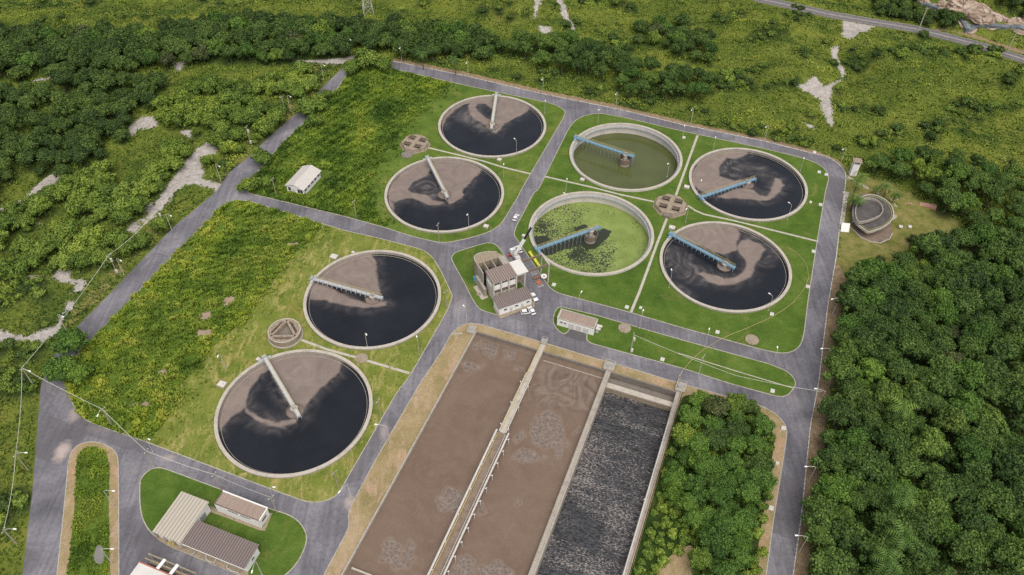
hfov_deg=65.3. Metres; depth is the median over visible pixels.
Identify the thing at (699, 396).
garden tree
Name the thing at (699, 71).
broadleaf tree
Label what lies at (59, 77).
thicket tree
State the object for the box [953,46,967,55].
hillside shrub
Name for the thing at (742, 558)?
garden tree
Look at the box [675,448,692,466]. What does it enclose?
garden tree
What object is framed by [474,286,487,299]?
concrete slab
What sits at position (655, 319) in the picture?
kerb
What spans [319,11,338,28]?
hedgerow tree
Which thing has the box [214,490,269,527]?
pump store
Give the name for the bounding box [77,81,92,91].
thicket tree
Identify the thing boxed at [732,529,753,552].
garden tree
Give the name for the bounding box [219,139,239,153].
scrub tree
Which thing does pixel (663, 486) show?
bush
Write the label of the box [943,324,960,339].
forest tree
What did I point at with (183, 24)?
hedgerow tree
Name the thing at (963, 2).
boulder
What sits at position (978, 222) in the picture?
broadleaf tree
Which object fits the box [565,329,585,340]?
driveway
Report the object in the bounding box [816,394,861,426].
forest tree
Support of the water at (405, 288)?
in the settling tank at (362, 253)
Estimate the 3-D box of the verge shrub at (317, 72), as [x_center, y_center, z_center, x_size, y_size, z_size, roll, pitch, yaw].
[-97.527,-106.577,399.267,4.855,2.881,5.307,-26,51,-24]
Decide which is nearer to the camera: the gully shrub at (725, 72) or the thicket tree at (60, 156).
the thicket tree at (60, 156)
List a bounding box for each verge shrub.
[218,159,228,166]
[225,161,234,167]
[254,132,261,138]
[312,70,321,76]
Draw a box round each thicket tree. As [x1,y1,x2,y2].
[0,81,14,99]
[0,102,16,108]
[0,106,19,118]
[0,111,23,130]
[0,123,12,138]
[0,153,12,169]
[0,169,12,181]
[1,131,24,143]
[1,140,23,156]
[3,86,25,103]
[15,149,36,165]
[17,81,33,91]
[17,94,40,109]
[18,109,26,116]
[19,133,42,151]
[23,109,43,125]
[30,81,52,94]
[30,125,49,137]
[33,147,44,158]
[33,165,46,174]
[35,85,53,102]
[36,149,56,166]
[41,106,54,114]
[41,114,56,125]
[43,133,63,149]
[46,117,73,135]
[50,70,72,89]
[50,90,69,103]
[51,164,72,177]
[53,96,76,117]
[54,149,71,164]
[59,66,74,84]
[62,128,83,141]
[63,137,79,151]
[66,113,80,125]
[67,146,91,163]
[69,89,90,104]
[70,73,83,85]
[73,102,80,110]
[74,124,84,129]
[75,104,96,115]
[76,134,100,154]
[77,66,101,86]
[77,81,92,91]
[80,97,98,106]
[80,108,99,125]
[82,126,103,137]
[90,88,105,97]
[91,116,110,134]
[92,73,117,91]
[92,92,109,106]
[93,147,106,158]
[94,102,116,118]
[96,141,104,147]
[100,68,114,75]
[106,118,125,134]
[111,87,133,100]
[111,96,136,113]
[112,70,131,86]
[112,128,130,140]
[116,112,132,126]
[128,90,141,104]
[129,72,142,84]
[132,75,149,87]
[133,80,157,94]
[140,91,155,106]
[149,71,168,88]
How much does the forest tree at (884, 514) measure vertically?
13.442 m
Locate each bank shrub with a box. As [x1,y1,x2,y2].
[513,73,520,78]
[551,68,559,74]
[584,89,592,94]
[596,84,602,90]
[638,92,647,97]
[643,97,654,103]
[648,92,655,96]
[655,90,663,94]
[671,91,678,95]
[690,104,698,109]
[740,123,746,129]
[748,127,757,135]
[779,128,788,133]
[785,135,793,141]
[787,124,795,130]
[794,135,803,140]
[799,141,807,146]
[806,136,812,141]
[832,144,841,149]
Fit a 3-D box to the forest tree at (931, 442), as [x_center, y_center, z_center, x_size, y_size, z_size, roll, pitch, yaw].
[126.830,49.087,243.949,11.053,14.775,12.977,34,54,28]
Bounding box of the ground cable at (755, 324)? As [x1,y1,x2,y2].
[678,248,808,378]
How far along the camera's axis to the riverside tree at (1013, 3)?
452.65 m
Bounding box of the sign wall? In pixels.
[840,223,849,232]
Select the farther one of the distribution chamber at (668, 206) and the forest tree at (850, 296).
the distribution chamber at (668, 206)
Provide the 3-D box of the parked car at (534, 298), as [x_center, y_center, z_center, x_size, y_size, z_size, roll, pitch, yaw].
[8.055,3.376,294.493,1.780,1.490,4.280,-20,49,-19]
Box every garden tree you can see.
[662,465,686,490]
[662,486,684,506]
[666,459,685,467]
[671,422,696,448]
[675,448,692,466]
[676,492,698,512]
[677,404,703,428]
[682,508,703,530]
[683,473,706,499]
[684,431,709,453]
[686,450,714,475]
[687,389,710,409]
[689,546,713,570]
[695,478,734,507]
[697,518,711,533]
[697,524,733,559]
[699,504,718,521]
[701,395,730,416]
[702,426,728,450]
[703,413,725,432]
[704,473,717,488]
[710,454,728,478]
[710,558,739,574]
[711,514,737,534]
[712,470,739,496]
[715,505,732,516]
[720,418,749,438]
[721,450,743,470]
[724,392,749,413]
[725,433,747,453]
[726,410,746,420]
[727,499,739,512]
[727,507,757,536]
[727,543,755,570]
[728,465,749,484]
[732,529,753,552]
[734,479,760,504]
[741,399,760,414]
[741,502,759,519]
[743,450,774,475]
[744,434,767,453]
[747,466,778,494]
[750,414,775,435]
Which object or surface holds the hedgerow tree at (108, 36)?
on the terrain at (854, 246)
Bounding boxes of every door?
[200,512,206,521]
[568,324,573,329]
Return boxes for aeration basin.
[341,330,681,574]
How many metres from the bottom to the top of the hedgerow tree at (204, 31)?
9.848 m
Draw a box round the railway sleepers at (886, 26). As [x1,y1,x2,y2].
[757,0,1023,61]
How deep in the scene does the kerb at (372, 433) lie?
252.61 m
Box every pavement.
[156,534,247,574]
[207,506,271,530]
[493,299,534,317]
[841,193,848,222]
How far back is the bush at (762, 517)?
232.49 m
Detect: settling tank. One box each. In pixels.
[214,349,372,478]
[303,250,440,349]
[384,157,503,233]
[438,95,545,158]
[529,191,653,275]
[569,123,682,191]
[660,221,791,313]
[689,148,807,221]
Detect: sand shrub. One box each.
[0,284,9,289]
[9,279,20,285]
[21,275,28,281]
[21,284,32,292]
[24,279,35,285]
[30,285,40,291]
[33,289,45,298]
[34,275,44,281]
[41,320,49,327]
[44,267,53,274]
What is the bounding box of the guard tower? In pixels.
[848,158,862,176]
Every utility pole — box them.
[1,527,16,544]
[106,253,118,272]
[630,335,635,351]
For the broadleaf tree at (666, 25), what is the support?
on the terrain at (854, 246)
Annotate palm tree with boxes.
[414,51,428,69]
[448,55,460,73]
[845,194,856,210]
[848,177,866,192]
[850,193,867,206]
[854,171,868,187]
[870,544,901,574]
[872,185,881,194]
[878,181,892,196]
[883,517,919,551]
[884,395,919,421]
[885,483,917,511]
[890,190,902,202]
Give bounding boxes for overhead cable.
[3,376,21,528]
[22,212,155,366]
[23,368,211,473]
[635,335,821,391]
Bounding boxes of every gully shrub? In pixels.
[713,12,721,17]
[716,81,726,88]
[717,74,725,83]
[719,17,729,21]
[720,67,733,75]
[725,74,735,81]
[726,81,736,88]
[728,12,738,19]
[733,66,744,73]
[734,73,744,78]
[735,79,745,86]
[743,77,752,85]
[751,67,760,73]
[758,35,766,39]
[758,61,767,66]
[767,30,776,35]
[768,18,777,23]
[790,78,800,85]
[797,5,805,9]
[798,47,807,53]
[828,58,838,65]
[832,84,841,90]
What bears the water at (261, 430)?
in the settling tank at (244, 373)
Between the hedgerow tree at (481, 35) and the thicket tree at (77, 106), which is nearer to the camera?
the thicket tree at (77, 106)
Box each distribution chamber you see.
[267,318,302,348]
[400,134,430,153]
[652,194,687,218]
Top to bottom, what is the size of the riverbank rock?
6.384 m
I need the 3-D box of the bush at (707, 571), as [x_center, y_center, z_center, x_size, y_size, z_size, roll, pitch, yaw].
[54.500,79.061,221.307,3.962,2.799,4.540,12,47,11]
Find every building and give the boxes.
[130,553,196,574]
[557,308,602,334]
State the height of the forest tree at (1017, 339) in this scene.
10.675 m
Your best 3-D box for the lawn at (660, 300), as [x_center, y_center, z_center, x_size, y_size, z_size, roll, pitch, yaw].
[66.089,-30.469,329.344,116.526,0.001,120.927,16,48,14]
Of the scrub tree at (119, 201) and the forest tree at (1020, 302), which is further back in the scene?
the scrub tree at (119, 201)
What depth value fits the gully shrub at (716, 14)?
449.41 m
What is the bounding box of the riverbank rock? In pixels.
[927,0,1023,34]
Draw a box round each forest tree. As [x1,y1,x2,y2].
[800,492,843,530]
[802,522,835,553]
[808,442,853,473]
[808,544,860,574]
[810,471,852,507]
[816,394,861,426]
[818,429,838,447]
[821,354,860,387]
[828,338,862,363]
[829,329,851,344]
[830,511,874,550]
[835,285,865,316]
[835,312,866,338]
[835,380,867,401]
[835,426,872,453]
[838,504,855,518]
[839,280,862,290]
[839,488,868,511]
[843,443,889,482]
[844,264,872,285]
[846,472,865,492]
[847,324,888,360]
[847,397,885,430]
[848,569,864,574]
[852,303,879,322]
[853,376,871,390]
[854,258,886,285]
[854,421,878,436]
[855,480,889,508]
[857,355,885,382]
[857,529,905,565]
[859,287,885,308]
[860,559,904,574]
[864,313,899,341]
[865,379,907,410]
[868,272,901,295]
[869,423,911,459]
[870,382,876,395]
[870,501,911,545]
[873,466,902,486]
[876,295,914,321]
[876,342,903,366]
[876,406,918,433]
[880,264,911,289]
[880,377,900,386]
[881,476,922,514]
[885,261,897,268]
[886,356,918,384]
[887,329,929,357]
[887,449,928,478]
[889,317,923,341]
[891,250,918,267]
[895,278,932,305]
[897,564,914,574]
[900,263,922,279]
[900,296,927,321]
[900,505,941,542]
[901,380,934,412]
[903,538,940,574]
[905,379,928,391]
[908,413,926,435]
[910,424,951,458]
[911,231,941,261]
[913,364,928,380]
[913,487,950,517]
[914,314,936,330]
[915,337,942,363]
[916,263,942,284]
[917,259,933,268]
[919,322,956,353]
[919,461,946,474]
[919,471,957,501]
[920,369,957,396]
[921,563,957,574]
[925,393,947,416]
[926,353,955,375]
[927,301,959,325]
[930,287,955,304]
[930,405,968,434]
[931,246,963,269]
[931,267,969,293]
[932,229,959,250]
[933,512,962,544]
[935,443,959,468]
[937,529,989,569]
[941,350,966,363]
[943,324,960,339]
[945,472,978,502]
[946,398,979,425]
[947,503,958,519]
[948,382,963,398]
[950,228,977,247]
[951,264,994,289]
[953,247,974,264]
[953,286,986,316]
[953,312,969,327]
[953,497,997,540]
[954,357,986,390]
[954,388,985,410]
[954,433,993,468]
[955,458,992,488]
[956,335,986,358]
[959,561,1001,574]
[960,320,999,346]
[964,259,993,276]
[966,421,1006,451]
[967,222,999,252]
[967,309,1004,335]
[972,401,1012,435]
[975,481,1020,527]
[976,380,1006,405]
[976,536,994,566]
[977,240,1009,263]
[977,353,1012,385]
[979,286,1004,313]
[980,522,1011,546]
[988,336,1019,360]
[988,445,1023,479]
[988,479,1006,489]
[988,537,1023,574]
[989,262,1019,284]
[993,566,1016,574]
[994,276,1023,304]
[995,226,1015,245]
[997,303,1023,334]
[999,328,1023,350]
[999,431,1023,448]
[1000,384,1010,388]
[1000,384,1023,418]
[1002,471,1023,489]
[1003,359,1023,386]
[1004,244,1023,274]
[1006,235,1023,248]
[1006,481,1023,517]
[1008,350,1023,362]
[1008,515,1023,545]
[1009,413,1023,436]
[1010,299,1023,305]
[1011,442,1023,457]
[1015,228,1023,237]
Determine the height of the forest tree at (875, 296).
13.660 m
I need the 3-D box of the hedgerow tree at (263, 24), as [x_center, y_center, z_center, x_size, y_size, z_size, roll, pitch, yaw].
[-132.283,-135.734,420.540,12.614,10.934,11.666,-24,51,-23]
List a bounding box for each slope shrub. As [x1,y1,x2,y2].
[562,20,572,26]
[608,32,618,39]
[610,39,619,44]
[612,45,620,50]
[620,39,629,44]
[622,43,633,50]
[625,8,633,13]
[627,2,633,8]
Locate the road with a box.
[22,58,844,574]
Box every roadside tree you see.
[40,353,76,381]
[49,326,88,354]
[66,362,93,384]
[235,176,261,191]
[250,146,271,164]
[260,174,272,185]
[294,95,325,114]
[303,114,326,126]
[312,94,327,109]
[315,89,332,97]
[342,58,359,74]
[353,47,368,58]
[355,47,381,68]
[376,56,392,71]
[876,255,885,261]
[909,233,917,239]
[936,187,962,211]
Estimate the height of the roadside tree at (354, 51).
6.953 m
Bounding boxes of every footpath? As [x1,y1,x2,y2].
[301,339,409,373]
[429,147,529,173]
[545,176,653,201]
[630,218,667,311]
[675,135,697,194]
[679,353,792,387]
[688,205,817,241]
[847,176,896,220]
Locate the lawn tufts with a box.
[162,226,445,499]
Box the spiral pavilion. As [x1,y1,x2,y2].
[852,194,893,233]
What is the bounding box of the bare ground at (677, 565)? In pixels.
[658,545,692,574]
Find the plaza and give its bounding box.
[849,193,891,240]
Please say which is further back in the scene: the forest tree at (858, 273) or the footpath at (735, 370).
the forest tree at (858, 273)
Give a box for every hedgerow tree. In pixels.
[0,22,9,32]
[0,28,8,40]
[0,40,14,53]
[0,56,8,74]
[1,51,19,67]
[5,64,32,79]
[7,34,17,44]
[9,24,25,33]
[12,44,31,53]
[13,31,40,46]
[15,51,40,69]
[17,29,36,35]
[23,21,44,35]
[31,41,48,51]
[32,45,52,56]
[36,51,56,66]
[37,26,62,39]
[42,63,58,76]
[43,34,60,48]
[50,42,75,61]
[54,38,72,46]
[55,24,76,37]
[56,60,76,70]
[65,33,75,38]
[68,35,91,45]
[68,50,93,67]
[73,43,92,54]
[74,24,91,34]
[79,27,99,39]
[86,41,93,46]
[88,54,107,68]
[89,43,103,56]
[90,35,104,43]
[92,19,114,34]
[95,38,107,45]
[96,44,121,55]
[103,29,115,39]
[103,49,126,70]
[105,27,124,33]
[105,35,125,51]
[114,28,138,46]
[121,37,144,51]
[122,58,139,71]
[123,40,148,64]
[126,21,144,31]
[131,29,139,35]
[138,28,155,37]
[139,30,159,43]
[140,49,159,66]
[145,36,163,52]
[156,17,177,30]
[158,51,176,67]
[159,28,181,39]
[159,35,178,53]
[165,37,191,54]
[170,25,182,31]
[176,17,188,25]
[178,19,194,29]
[178,48,197,64]
[179,26,195,35]
[179,31,199,47]
[192,42,213,61]
[193,19,214,29]
[194,13,206,20]
[195,24,213,39]
[195,38,208,45]
[201,38,225,56]
[206,9,224,23]
[209,28,223,37]
[212,20,228,31]
[212,30,233,43]
[219,44,237,61]
[221,13,236,27]
[227,16,249,28]
[230,28,246,38]
[232,32,252,46]
[237,41,258,59]
[240,7,254,18]
[247,19,272,30]
[248,26,269,41]
[251,9,272,23]
[252,40,262,48]
[256,50,268,62]
[258,39,273,52]
[267,48,282,61]
[268,22,292,38]
[269,17,288,26]
[272,34,292,51]
[275,11,291,19]
[281,50,295,59]
[283,29,304,41]
[285,19,296,30]
[287,15,300,20]
[290,37,309,55]
[292,17,312,34]
[301,14,317,24]
[304,31,324,45]
[310,42,331,57]
[311,17,334,34]
[318,10,330,18]
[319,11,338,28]
[324,29,335,36]
[328,32,345,44]
[328,45,338,55]
[333,36,353,55]
[334,16,350,29]
[340,26,353,38]
[350,13,366,24]
[350,20,366,33]
[351,32,365,46]
[361,33,381,49]
[363,24,381,36]
[365,18,378,24]
[369,20,385,31]
[376,32,396,49]
[383,21,401,37]
[384,12,404,22]
[391,39,411,57]
[396,18,411,27]
[398,25,418,35]
[400,33,416,47]
[409,44,427,60]
[413,32,434,46]
[416,17,434,32]
[423,29,437,36]
[425,42,441,59]
[433,22,450,33]
[434,32,450,45]
[437,38,457,55]
[445,30,453,40]
[448,20,456,30]
[450,19,466,32]
[450,47,464,56]
[451,30,470,44]
[457,37,479,54]
[464,21,484,37]
[471,28,493,45]
[471,46,493,60]
[484,44,494,50]
[491,33,499,46]
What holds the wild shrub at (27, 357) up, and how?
on the terrain at (854, 246)
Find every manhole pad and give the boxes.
[355,353,367,363]
[401,151,412,158]
[618,323,630,332]
[745,334,758,344]
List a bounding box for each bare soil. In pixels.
[129,401,149,406]
[197,329,210,336]
[199,310,210,318]
[223,296,235,304]
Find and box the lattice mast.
[362,0,373,14]
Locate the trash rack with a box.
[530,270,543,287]
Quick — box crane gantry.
[521,253,549,282]
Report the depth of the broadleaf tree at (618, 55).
401.43 m
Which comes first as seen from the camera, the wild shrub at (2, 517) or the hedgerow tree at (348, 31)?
the wild shrub at (2, 517)
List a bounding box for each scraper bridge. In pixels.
[259,354,301,419]
[309,274,382,302]
[423,155,448,199]
[490,91,500,128]
[534,223,600,254]
[573,134,634,166]
[668,231,735,271]
[697,176,756,200]
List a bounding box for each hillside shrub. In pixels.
[836,101,846,107]
[851,62,862,71]
[851,106,857,111]
[856,136,868,146]
[869,138,876,145]
[871,105,885,115]
[872,50,880,55]
[876,44,883,50]
[877,129,887,136]
[888,46,896,53]
[890,122,906,131]
[896,50,907,57]
[911,45,921,50]
[918,30,929,37]
[919,49,930,54]
[920,120,931,128]
[923,40,934,48]
[925,130,938,139]
[931,125,942,132]
[932,118,944,127]
[939,49,949,55]
[943,104,955,111]
[952,101,959,106]
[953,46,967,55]
[955,109,963,114]
[961,96,972,104]
[967,43,977,48]
[968,46,981,55]
[969,102,981,111]
[985,99,999,107]
[985,106,992,111]
[987,44,996,50]
[991,50,1002,57]
[996,45,1004,51]
[1003,77,1014,84]
[1005,71,1017,79]
[1015,68,1022,73]
[1016,100,1023,105]
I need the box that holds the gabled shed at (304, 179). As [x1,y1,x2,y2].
[284,165,320,193]
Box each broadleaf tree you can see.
[494,41,504,52]
[501,38,520,55]
[512,28,531,41]
[518,41,532,57]
[529,31,541,47]
[531,49,551,67]
[535,33,554,49]
[548,30,565,51]
[552,50,572,72]
[554,40,567,52]
[562,29,579,43]
[564,44,583,59]
[570,57,588,75]
[573,42,586,58]
[578,50,596,71]
[580,37,592,49]
[586,40,604,53]
[591,61,608,78]
[596,46,612,54]
[596,50,612,62]
[612,49,630,61]
[613,61,629,74]
[614,73,629,88]
[623,66,640,82]
[623,82,636,98]
[627,57,643,68]
[632,33,646,43]
[633,19,646,25]
[633,21,650,32]
[635,79,650,92]
[641,56,661,70]
[641,70,661,84]
[647,22,663,33]
[647,30,662,42]
[652,14,667,23]
[659,79,676,98]
[660,21,673,32]
[660,69,678,82]
[661,39,670,45]
[664,62,679,70]
[666,26,681,32]
[668,29,685,41]
[669,39,686,54]
[674,13,690,24]
[675,64,694,82]
[675,82,686,96]
[677,24,690,33]
[685,38,695,50]
[686,30,696,39]
[687,81,710,98]
[688,50,703,60]
[691,31,710,47]
[693,27,706,33]
[694,67,705,81]
[701,51,713,62]
[701,71,719,84]
[704,29,716,39]
[704,42,718,54]
[864,152,890,172]
[880,153,892,167]
[888,160,912,178]
[889,146,916,161]
[909,157,924,175]
[914,145,933,159]
[916,162,942,180]
[917,180,936,196]
[928,154,945,167]
[930,149,946,159]
[934,172,947,184]
[941,177,960,190]
[943,156,964,170]
[943,163,972,180]
[948,148,966,161]
[958,192,981,213]
[963,177,980,191]
[964,209,985,226]
[965,164,978,177]
[969,153,986,166]
[970,170,992,189]
[972,218,994,226]
[979,161,1000,174]
[981,184,1005,207]
[985,207,1004,221]
[989,177,1012,191]
[996,171,1019,187]
[1001,163,1023,176]
[1001,215,1023,231]
[1005,202,1023,217]
[1008,189,1023,203]
[1017,178,1023,187]
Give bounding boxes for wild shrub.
[0,373,12,383]
[0,381,13,392]
[0,492,5,501]
[0,498,11,510]
[0,512,6,525]
[1,337,15,348]
[3,366,16,373]
[8,386,16,393]
[11,493,27,508]
[12,490,21,496]
[13,376,25,384]
[15,348,29,357]
[15,382,28,392]
[21,344,28,348]
[24,353,33,359]
[27,339,42,350]
[27,384,37,390]
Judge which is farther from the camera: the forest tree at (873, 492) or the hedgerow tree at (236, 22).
the hedgerow tree at (236, 22)
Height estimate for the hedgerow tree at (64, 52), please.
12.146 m
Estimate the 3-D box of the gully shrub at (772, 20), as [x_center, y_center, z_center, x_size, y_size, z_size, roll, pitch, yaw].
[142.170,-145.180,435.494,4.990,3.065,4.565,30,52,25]
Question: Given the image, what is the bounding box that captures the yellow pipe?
[528,251,539,265]
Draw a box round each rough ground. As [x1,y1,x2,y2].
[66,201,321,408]
[80,392,174,438]
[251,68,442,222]
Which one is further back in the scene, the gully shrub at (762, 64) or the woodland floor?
the gully shrub at (762, 64)
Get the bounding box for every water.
[218,354,368,473]
[307,254,437,346]
[345,335,535,574]
[387,160,500,229]
[441,98,543,155]
[446,355,604,574]
[533,202,648,272]
[537,392,669,574]
[573,133,677,188]
[663,225,787,309]
[692,151,804,218]
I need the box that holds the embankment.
[325,324,785,574]
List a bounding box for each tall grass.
[74,374,204,444]
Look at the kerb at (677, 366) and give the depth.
276.62 m
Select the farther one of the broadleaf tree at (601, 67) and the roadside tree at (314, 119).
the broadleaf tree at (601, 67)
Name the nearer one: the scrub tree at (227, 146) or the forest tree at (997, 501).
the forest tree at (997, 501)
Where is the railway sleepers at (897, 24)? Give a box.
[772,0,1023,57]
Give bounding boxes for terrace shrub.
[37,17,45,21]
[57,12,65,17]
[233,0,242,4]
[477,7,487,12]
[493,4,501,9]
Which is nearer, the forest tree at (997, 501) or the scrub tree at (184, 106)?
the forest tree at (997, 501)
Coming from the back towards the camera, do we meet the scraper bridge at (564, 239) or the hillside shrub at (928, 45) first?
the hillside shrub at (928, 45)
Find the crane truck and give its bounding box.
[508,218,536,263]
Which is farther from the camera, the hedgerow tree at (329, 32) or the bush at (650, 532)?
the hedgerow tree at (329, 32)
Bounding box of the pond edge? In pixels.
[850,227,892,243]
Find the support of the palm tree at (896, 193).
on the terrain at (854, 246)
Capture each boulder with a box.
[937,0,947,6]
[947,0,956,5]
[952,3,961,8]
[958,0,966,4]
[966,12,986,25]
[983,16,994,24]
[991,14,1001,21]
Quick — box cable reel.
[533,273,546,284]
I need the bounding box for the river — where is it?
[915,0,1023,32]
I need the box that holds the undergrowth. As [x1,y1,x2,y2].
[814,251,1023,573]
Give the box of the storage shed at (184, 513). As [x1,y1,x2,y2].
[152,491,210,548]
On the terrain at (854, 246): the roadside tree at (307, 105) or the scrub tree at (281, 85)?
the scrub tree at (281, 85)
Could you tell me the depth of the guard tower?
345.40 m
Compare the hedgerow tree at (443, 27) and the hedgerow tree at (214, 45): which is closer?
the hedgerow tree at (214, 45)
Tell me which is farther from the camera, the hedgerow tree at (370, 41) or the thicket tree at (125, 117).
the hedgerow tree at (370, 41)
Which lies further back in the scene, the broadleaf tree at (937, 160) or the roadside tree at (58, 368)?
the broadleaf tree at (937, 160)
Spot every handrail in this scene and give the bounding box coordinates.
[431,432,497,574]
[441,438,503,573]
[501,350,537,427]
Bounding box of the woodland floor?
[631,394,773,574]
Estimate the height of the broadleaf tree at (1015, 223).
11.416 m
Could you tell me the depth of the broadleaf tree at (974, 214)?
320.41 m
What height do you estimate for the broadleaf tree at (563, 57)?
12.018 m
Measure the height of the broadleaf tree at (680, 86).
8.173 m
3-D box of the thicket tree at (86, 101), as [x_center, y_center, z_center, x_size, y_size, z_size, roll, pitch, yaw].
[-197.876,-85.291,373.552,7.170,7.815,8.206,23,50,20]
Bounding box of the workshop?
[182,520,259,570]
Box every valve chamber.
[216,380,227,388]
[329,253,338,259]
[668,225,675,230]
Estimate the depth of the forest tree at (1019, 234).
310.09 m
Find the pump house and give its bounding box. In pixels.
[473,251,532,314]
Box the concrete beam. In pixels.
[351,567,370,574]
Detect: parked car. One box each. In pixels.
[512,214,519,221]
[520,309,530,314]
[527,306,535,315]
[531,292,537,301]
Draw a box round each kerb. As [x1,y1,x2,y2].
[56,441,119,574]
[65,200,452,502]
[139,467,306,574]
[246,66,564,242]
[324,323,786,574]
[393,61,845,574]
[451,242,533,316]
[514,113,828,352]
[553,307,795,396]
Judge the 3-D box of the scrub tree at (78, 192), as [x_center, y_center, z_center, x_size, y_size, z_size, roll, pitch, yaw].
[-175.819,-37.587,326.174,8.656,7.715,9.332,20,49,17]
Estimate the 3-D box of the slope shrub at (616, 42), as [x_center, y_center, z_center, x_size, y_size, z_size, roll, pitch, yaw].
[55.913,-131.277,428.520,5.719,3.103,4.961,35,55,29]
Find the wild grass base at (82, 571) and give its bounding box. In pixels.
[68,446,109,574]
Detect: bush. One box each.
[632,565,646,574]
[637,558,645,565]
[641,548,654,560]
[642,539,652,548]
[643,571,653,574]
[645,526,656,540]
[650,508,658,517]
[650,564,660,574]
[651,520,659,528]
[654,535,665,546]
[654,547,665,555]
[655,501,667,514]
[656,491,666,502]
[656,555,669,567]
[657,531,665,536]
[660,467,668,476]
[660,515,673,528]
[661,481,669,490]
[664,446,677,457]
[666,527,677,539]
[666,542,674,548]
[667,506,682,519]
[671,543,684,556]
[673,521,680,527]
[678,518,690,528]
[678,531,690,546]
[680,528,689,534]
[689,536,700,547]
[690,529,698,535]
[691,569,700,574]
[697,501,707,507]
[702,566,713,574]
[709,448,718,455]
[719,446,729,452]
[733,495,741,501]
[742,568,753,574]
[745,413,752,422]
[750,563,762,574]
[751,527,764,539]
[752,554,759,564]
[755,434,768,442]
[755,546,768,556]
[756,512,768,523]
[757,500,768,509]
[761,489,773,500]
[764,442,774,451]
[766,434,775,442]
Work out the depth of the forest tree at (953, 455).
242.97 m
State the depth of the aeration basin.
251.58 m
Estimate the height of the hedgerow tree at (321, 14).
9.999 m
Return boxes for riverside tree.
[873,3,885,9]
[874,0,886,3]
[876,8,886,14]
[879,3,893,14]
[888,0,899,3]
[888,7,898,17]
[899,0,912,9]
[899,8,912,18]
[911,7,924,18]
[912,1,920,7]
[912,11,923,21]
[921,15,932,25]
[926,9,939,18]
[938,7,950,19]
[938,18,951,27]
[945,13,958,23]
[956,11,966,19]
[1007,0,1022,9]
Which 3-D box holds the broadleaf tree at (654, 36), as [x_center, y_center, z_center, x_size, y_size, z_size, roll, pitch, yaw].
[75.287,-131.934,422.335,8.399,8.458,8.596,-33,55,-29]
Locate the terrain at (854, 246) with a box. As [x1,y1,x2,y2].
[0,0,1023,574]
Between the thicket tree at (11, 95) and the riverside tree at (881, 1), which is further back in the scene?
the riverside tree at (881, 1)
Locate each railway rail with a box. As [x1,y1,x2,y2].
[758,0,1023,61]
[763,0,1022,59]
[773,0,1023,57]
[779,0,1021,55]
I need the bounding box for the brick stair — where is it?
[906,202,936,209]
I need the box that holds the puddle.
[94,545,103,563]
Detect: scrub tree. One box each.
[0,210,20,230]
[0,229,9,249]
[0,258,16,277]
[2,200,25,215]
[8,233,36,253]
[8,270,20,277]
[11,212,36,229]
[11,252,42,273]
[20,193,41,212]
[22,225,31,230]
[26,196,51,215]
[29,240,54,259]
[36,186,52,197]
[38,232,52,240]
[45,181,71,200]
[46,220,62,230]
[47,249,74,270]
[49,235,72,248]
[51,219,80,240]
[56,173,74,184]
[58,233,88,255]
[64,194,89,217]
[65,250,90,269]
[68,186,89,200]
[71,167,96,183]
[71,175,101,192]
[76,225,93,235]
[77,215,98,227]
[79,223,107,247]
[83,245,102,258]
[84,190,112,211]
[87,158,113,174]
[88,248,116,268]
[92,179,117,195]
[92,204,112,219]
[93,171,117,182]
[98,226,127,248]
[103,191,133,213]
[109,181,131,197]
[109,207,134,224]
[113,232,138,255]
[124,173,140,182]
[124,196,152,212]
[129,181,150,196]
[134,231,151,247]
[137,169,163,184]
[144,160,165,172]
[145,180,164,192]
[149,95,173,108]
[149,215,171,229]
[153,105,173,120]
[155,146,177,158]
[157,136,185,154]
[160,153,184,171]
[160,171,170,179]
[162,108,183,125]
[170,102,194,116]
[173,88,195,103]
[175,143,192,157]
[182,81,207,94]
[183,109,202,125]
[187,94,206,109]
[197,103,215,117]
[198,75,219,93]
[199,154,214,163]
[200,113,220,126]
[203,130,229,146]
[204,98,221,106]
[211,104,231,118]
[211,118,230,132]
[216,79,234,92]
[216,89,241,103]
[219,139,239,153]
[227,109,243,122]
[228,76,243,87]
[228,103,242,111]
[228,127,246,140]
[230,82,253,94]
[233,144,245,152]
[239,94,248,104]
[240,110,263,125]
[241,106,256,113]
[242,130,253,139]
[246,94,265,106]
[249,78,265,93]
[249,133,256,139]
[251,116,274,135]
[255,104,267,112]
[259,72,271,81]
[261,80,274,89]
[263,107,286,126]
[264,89,273,96]
[265,101,287,112]
[266,69,288,80]
[268,79,289,93]
[284,70,302,82]
[286,83,305,97]
[290,59,313,73]
[296,74,320,92]
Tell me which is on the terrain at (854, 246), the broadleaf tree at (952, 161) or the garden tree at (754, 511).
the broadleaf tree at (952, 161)
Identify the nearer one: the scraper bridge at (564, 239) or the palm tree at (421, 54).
the scraper bridge at (564, 239)
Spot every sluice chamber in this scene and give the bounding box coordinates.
[466,323,476,334]
[540,336,547,344]
[603,359,615,371]
[675,379,686,394]
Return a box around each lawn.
[74,201,451,500]
[140,468,305,574]
[246,66,564,241]
[452,243,522,313]
[515,114,827,352]
[554,307,794,395]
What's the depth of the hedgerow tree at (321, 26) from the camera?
417.84 m
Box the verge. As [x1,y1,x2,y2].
[58,442,117,574]
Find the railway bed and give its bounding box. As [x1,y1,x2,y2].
[753,0,1023,62]

